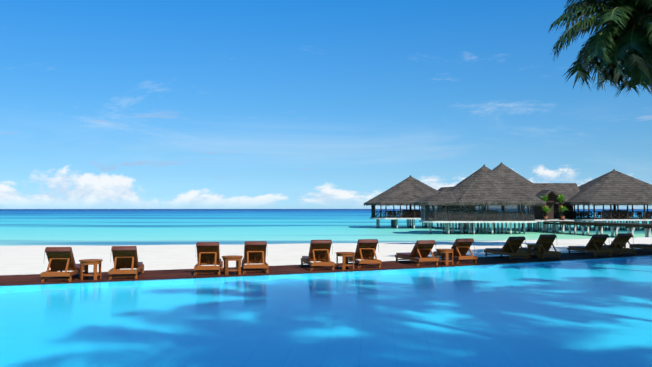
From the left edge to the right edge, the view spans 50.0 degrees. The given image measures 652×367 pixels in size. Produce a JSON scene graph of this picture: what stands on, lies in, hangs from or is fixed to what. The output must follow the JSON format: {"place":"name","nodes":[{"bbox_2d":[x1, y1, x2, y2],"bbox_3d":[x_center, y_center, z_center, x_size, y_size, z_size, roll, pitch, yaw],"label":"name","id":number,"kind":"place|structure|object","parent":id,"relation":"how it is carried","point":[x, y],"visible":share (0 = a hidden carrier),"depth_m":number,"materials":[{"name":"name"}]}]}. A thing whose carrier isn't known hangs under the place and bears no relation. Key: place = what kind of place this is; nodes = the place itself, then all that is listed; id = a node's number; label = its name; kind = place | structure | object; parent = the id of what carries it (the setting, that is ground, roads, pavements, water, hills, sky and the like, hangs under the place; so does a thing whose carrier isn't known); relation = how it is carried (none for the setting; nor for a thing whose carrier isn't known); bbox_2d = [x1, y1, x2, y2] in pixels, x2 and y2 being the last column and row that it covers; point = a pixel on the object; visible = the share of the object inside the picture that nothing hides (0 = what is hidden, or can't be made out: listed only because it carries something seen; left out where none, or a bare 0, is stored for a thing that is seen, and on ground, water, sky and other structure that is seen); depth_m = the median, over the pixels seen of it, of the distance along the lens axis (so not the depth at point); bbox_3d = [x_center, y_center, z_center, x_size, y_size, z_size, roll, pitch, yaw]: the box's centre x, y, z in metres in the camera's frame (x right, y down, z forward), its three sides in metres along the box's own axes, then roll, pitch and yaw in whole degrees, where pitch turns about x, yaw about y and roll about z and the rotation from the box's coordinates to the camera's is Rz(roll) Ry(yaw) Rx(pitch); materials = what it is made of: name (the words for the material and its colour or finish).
{"place":"outdoors","nodes":[
{"label":"outdoors","id":0,"kind":"place"},
{"bbox_2d":[0,209,651,245],"bbox_3d":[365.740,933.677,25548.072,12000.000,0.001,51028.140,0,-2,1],"label":"sea water","id":1,"kind":"structure","parent":0,"point":[84,227],"depth_m":106.09,"materials":[{"name":"teal liquid"}]},
{"bbox_2d":[0,237,651,284],"bbox_3d":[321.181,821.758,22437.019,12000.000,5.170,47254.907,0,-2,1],"label":"sandy ground","id":2,"kind":"structure","parent":0,"point":[22,260],"depth_m":30.17,"materials":[{"name":"white sand"}]},
{"bbox_2d":[0,249,651,284],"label":"pool deck","id":3,"kind":"structure","parent":2,"relation":"on","point":[145,275],"depth_m":20.36,"materials":[{"name":"brown wood"}]},
{"bbox_2d":[41,247,84,281],"bbox_3d":[-6.619,1.994,17.784,0.690,0.832,2.000,0,-2,-7],"label":"sun lounger","id":4,"kind":"object","parent":3,"relation":"on","point":[60,259],"visible":0.9,"depth_m":17.15,"materials":[{"name":"brown wood"}]},
{"bbox_2d":[79,259,102,279],"bbox_3d":[-5.897,2.158,17.531,0.570,0.488,0.570,0,-2,1],"label":"side table","id":5,"kind":"object","parent":3,"relation":"on","point":[87,262],"visible":1,"depth_m":17.36,"materials":[{"name":"brown wood"}]},
{"bbox_2d":[109,246,143,279],"bbox_3d":[-5.232,2.022,18.424,0.690,0.823,2.000,0,-2,-9],"label":"sun lounger","id":6,"kind":"object","parent":3,"relation":"on","point":[125,259],"visible":1,"depth_m":17.78,"materials":[{"name":"brown wood"}]},
{"bbox_2d":[194,242,222,274],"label":"sun lounger","id":7,"kind":"object","parent":3,"relation":"on","point":[208,253],"visible":1,"depth_m":18.99,"materials":[{"name":"brown wood"}]},
{"bbox_2d":[222,255,242,274],"bbox_3d":[-2.535,2.208,18.903,0.570,0.488,0.570,1,-2,-16],"label":"side table","id":8,"kind":"object","parent":3,"relation":"on","point":[236,258],"visible":1,"depth_m":18.75,"materials":[{"name":"brown wood"}]},
{"bbox_2d":[241,241,267,272],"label":"sun lounger","id":9,"kind":"object","parent":3,"relation":"on","point":[254,253],"visible":0.98,"depth_m":19.50,"materials":[{"name":"brown wood"}]},
{"bbox_2d":[301,240,334,270],"bbox_3d":[-0.270,2.092,20.938,0.690,0.868,2.000,0,-2,-11],"label":"sun lounger","id":10,"kind":"object","parent":3,"relation":"on","point":[319,250],"visible":1,"depth_m":20.35,"materials":[{"name":"brown wood"}]},
{"bbox_2d":[0,255,651,285],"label":"pool coping","id":11,"kind":"object","parent":3,"relation":"on","point":[302,273],"visible":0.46,"depth_m":19.04,"materials":[{"name":"brown wood"}]},
{"bbox_2d":[336,252,354,269],"bbox_3d":[0.570,2.267,20.529,0.570,0.488,0.570,1,-3,-34],"label":"side table","id":12,"kind":"object","parent":3,"relation":"on","point":[345,256],"visible":1,"depth_m":20.40,"materials":[{"name":"brown wood"}]},
{"bbox_2d":[348,239,380,267],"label":"sun lounger","id":13,"kind":"object","parent":3,"relation":"on","point":[365,249],"visible":0.9,"depth_m":21.13,"materials":[{"name":"brown wood"}]},
{"bbox_2d":[395,240,438,265],"bbox_3d":[2.912,2.194,22.609,0.690,0.784,2.000,1,-2,-16],"label":"sun lounger","id":14,"kind":"object","parent":3,"relation":"on","point":[421,249],"visible":1,"depth_m":22.00,"materials":[{"name":"brown wood"}]},
{"bbox_2d":[436,249,453,264],"bbox_3d":[3.774,2.328,22.189,0.570,0.488,0.570,-2,-3,39],"label":"side table","id":15,"kind":"object","parent":3,"relation":"on","point":[442,252],"visible":0.96,"depth_m":22.01,"materials":[{"name":"brown wood"}]},
{"bbox_2d":[433,238,477,263],"bbox_3d":[4.294,2.214,23.430,0.690,0.804,2.000,1,-2,-16],"label":"sun lounger","id":16,"kind":"object","parent":3,"relation":"on","point":[461,247],"visible":0.88,"depth_m":22.79,"materials":[{"name":"brown wood"}]},
{"bbox_2d":[484,236,528,259],"bbox_3d":[6.504,2.287,25.299,0.690,0.794,2.000,1,-2,-16],"label":"sun lounger","id":17,"kind":"object","parent":3,"relation":"on","point":[511,246],"visible":1,"depth_m":24.71,"materials":[{"name":"brown wood"}]},
{"bbox_2d":[526,244,542,257],"bbox_3d":[7.524,2.438,25.207,0.570,0.488,0.570,-1,-2,22],"label":"side table","id":18,"kind":"object","parent":3,"relation":"on","point":[530,246],"visible":0.88,"depth_m":25.07,"materials":[{"name":"brown wood"}]},
{"bbox_2d":[517,234,560,258],"bbox_3d":[7.833,2.278,25.821,0.690,0.850,2.000,0,-2,-12],"label":"sun lounger","id":19,"kind":"object","parent":3,"relation":"on","point":[546,240],"visible":0.83,"depth_m":25.20,"materials":[{"name":"brown wood"}]},
{"bbox_2d":[567,234,612,255],"bbox_3d":[10.131,2.336,26.908,0.690,0.814,2.000,0,-2,-12],"label":"sun lounger","id":20,"kind":"object","parent":3,"relation":"on","point":[596,242],"visible":1,"depth_m":26.35,"materials":[{"name":"brown wood"}]},
{"bbox_2d":[600,233,636,254],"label":"sun lounger","id":21,"kind":"object","parent":3,"relation":"on","point":[621,237],"visible":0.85,"depth_m":27.19,"materials":[{"name":"brown wood"}]},
{"bbox_2d":[611,241,626,253],"bbox_3d":[11.460,2.515,27.349,0.570,0.488,0.570,0,-2,5],"label":"side table","id":22,"kind":"object","parent":3,"relation":"on","point":[622,243],"visible":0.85,"depth_m":27.16,"materials":[{"name":"brown wood"}]},
{"bbox_2d":[629,244,651,250],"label":"sun lounger","id":23,"kind":"object","parent":3,"relation":"on","point":[644,247],"visible":0.85,"depth_m":28.86,"materials":[{"name":"brown wood"}]},
{"bbox_2d":[370,204,431,228],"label":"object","id":24,"kind":"object","parent":2,"relation":"on","point":[410,214],"visible":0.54,"depth_m":108.22,"materials":[{"name":"black wood"}]},
{"bbox_2d":[364,175,439,206],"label":"thatched roof","id":25,"kind":"structure","parent":24,"relation":"on","point":[410,189],"depth_m":106.23,"materials":[{"name":"grey"}]},
{"bbox_2d":[419,204,471,234],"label":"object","id":26,"kind":"object","parent":2,"relation":"on","point":[430,214],"visible":0.6,"depth_m":80.47,"materials":[{"name":"grey wood"}]},
{"bbox_2d":[432,223,487,228],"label":"stilts","id":27,"kind":"object","parent":2,"relation":"on","point":[455,225],"depth_m":105.70,"materials":[{"name":"white concrete"}]},
{"bbox_2d":[438,187,451,190],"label":"thatch roof","id":28,"kind":"structure","parent":27,"relation":"on","point":[442,188],"depth_m":109.98,"materials":[{"name":"grey"}]},
{"bbox_2d":[435,164,546,206],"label":"thatched roof","id":29,"kind":"structure","parent":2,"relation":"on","point":[484,185],"depth_m":81.31,"materials":[{"name":"grey wicker"}]},
{"bbox_2d":[492,162,559,202],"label":"thatched roof","id":30,"kind":"structure","parent":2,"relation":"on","point":[509,174],"depth_m":97.70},
{"bbox_2d":[522,203,584,229],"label":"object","id":31,"kind":"object","parent":2,"relation":"on","point":[566,214],"visible":0.21,"depth_m":99.70,"materials":[{"name":"black wood"}]},
{"bbox_2d":[534,183,579,204],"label":"thatched roof","id":32,"kind":"structure","parent":31,"relation":"on","point":[568,191],"depth_m":100.31,"materials":[{"name":"grey"}]},
{"bbox_2d":[543,221,651,236],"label":"pier","id":33,"kind":"structure","parent":2,"relation":"on","point":[628,226],"depth_m":76.64,"materials":[{"name":"grey wood"}]},
{"bbox_2d":[541,196,547,219],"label":"potted plant","id":34,"kind":"object","parent":33,"relation":"on","point":[544,198],"visible":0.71,"depth_m":88.27,"materials":[{"name":"green plant"}]},
{"bbox_2d":[542,206,550,219],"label":"potted plant","id":35,"kind":"object","parent":33,"relation":"on","point":[546,209],"visible":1,"depth_m":87.67,"materials":[{"name":"green plant"}]},
{"bbox_2d":[556,194,566,219],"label":"potted plant","id":36,"kind":"object","parent":33,"relation":"on","point":[560,199],"visible":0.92,"depth_m":88.22,"materials":[{"name":"green plant"}]},
{"bbox_2d":[559,206,567,219],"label":"potted plant","id":37,"kind":"object","parent":33,"relation":"on","point":[563,208],"visible":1,"depth_m":87.67,"materials":[{"name":"green plant"}]},
{"bbox_2d":[549,0,651,96],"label":"coconut palm","id":38,"kind":"object","parent":2,"relation":"on","point":[623,37],"visible":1,"depth_m":30.10,"materials":[{"name":"green plant"}]},
{"bbox_2d":[565,204,651,230],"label":"restaurant pavilion","id":39,"kind":"object","parent":2,"relation":"on","point":[615,215],"visible":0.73,"depth_m":96.87,"materials":[{"name":"brown wood"}]},
{"bbox_2d":[559,169,651,206],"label":"thatched roof","id":40,"kind":"structure","parent":39,"relation":"on","point":[614,186],"depth_m":95.98,"materials":[{"name":"grey"}]},
{"bbox_2d":[0,0,651,208],"label":"sky","id":41,"kind":"structure","parent":0,"point":[105,104],"materials":[{"name":"blue"}]},
{"bbox_2d":[413,188,477,206],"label":"thatched roof","id":42,"kind":"structure","parent":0,"point":[445,196],"depth_m":80.67,"materials":[{"name":"grey wicker"}]},
{"bbox_2d":[444,204,536,234],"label":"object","id":43,"kind":"object","parent":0,"point":[510,214],"visible":0.58,"depth_m":80.50,"materials":[{"name":"grey wood"}]},
{"bbox_2d":[465,222,541,229],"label":"stilts","id":44,"kind":"object","parent":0,"point":[518,225],"depth_m":100.31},
{"bbox_2d":[528,189,573,232],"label":"hut entrance","id":45,"kind":"object","parent":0,"point":[552,195],"visible":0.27,"depth_m":91.76,"materials":[{"name":"brown wood"}]},
{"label":"pool basin","id":46,"kind":"structure","parent":0,"visible":0},
{"bbox_2d":[0,256,651,366],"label":"swimming pool","id":47,"kind":"structure","parent":46,"relation":"in","point":[587,313],"depth_m":11.23,"materials":[{"name":"blue liquid"}]}
]}

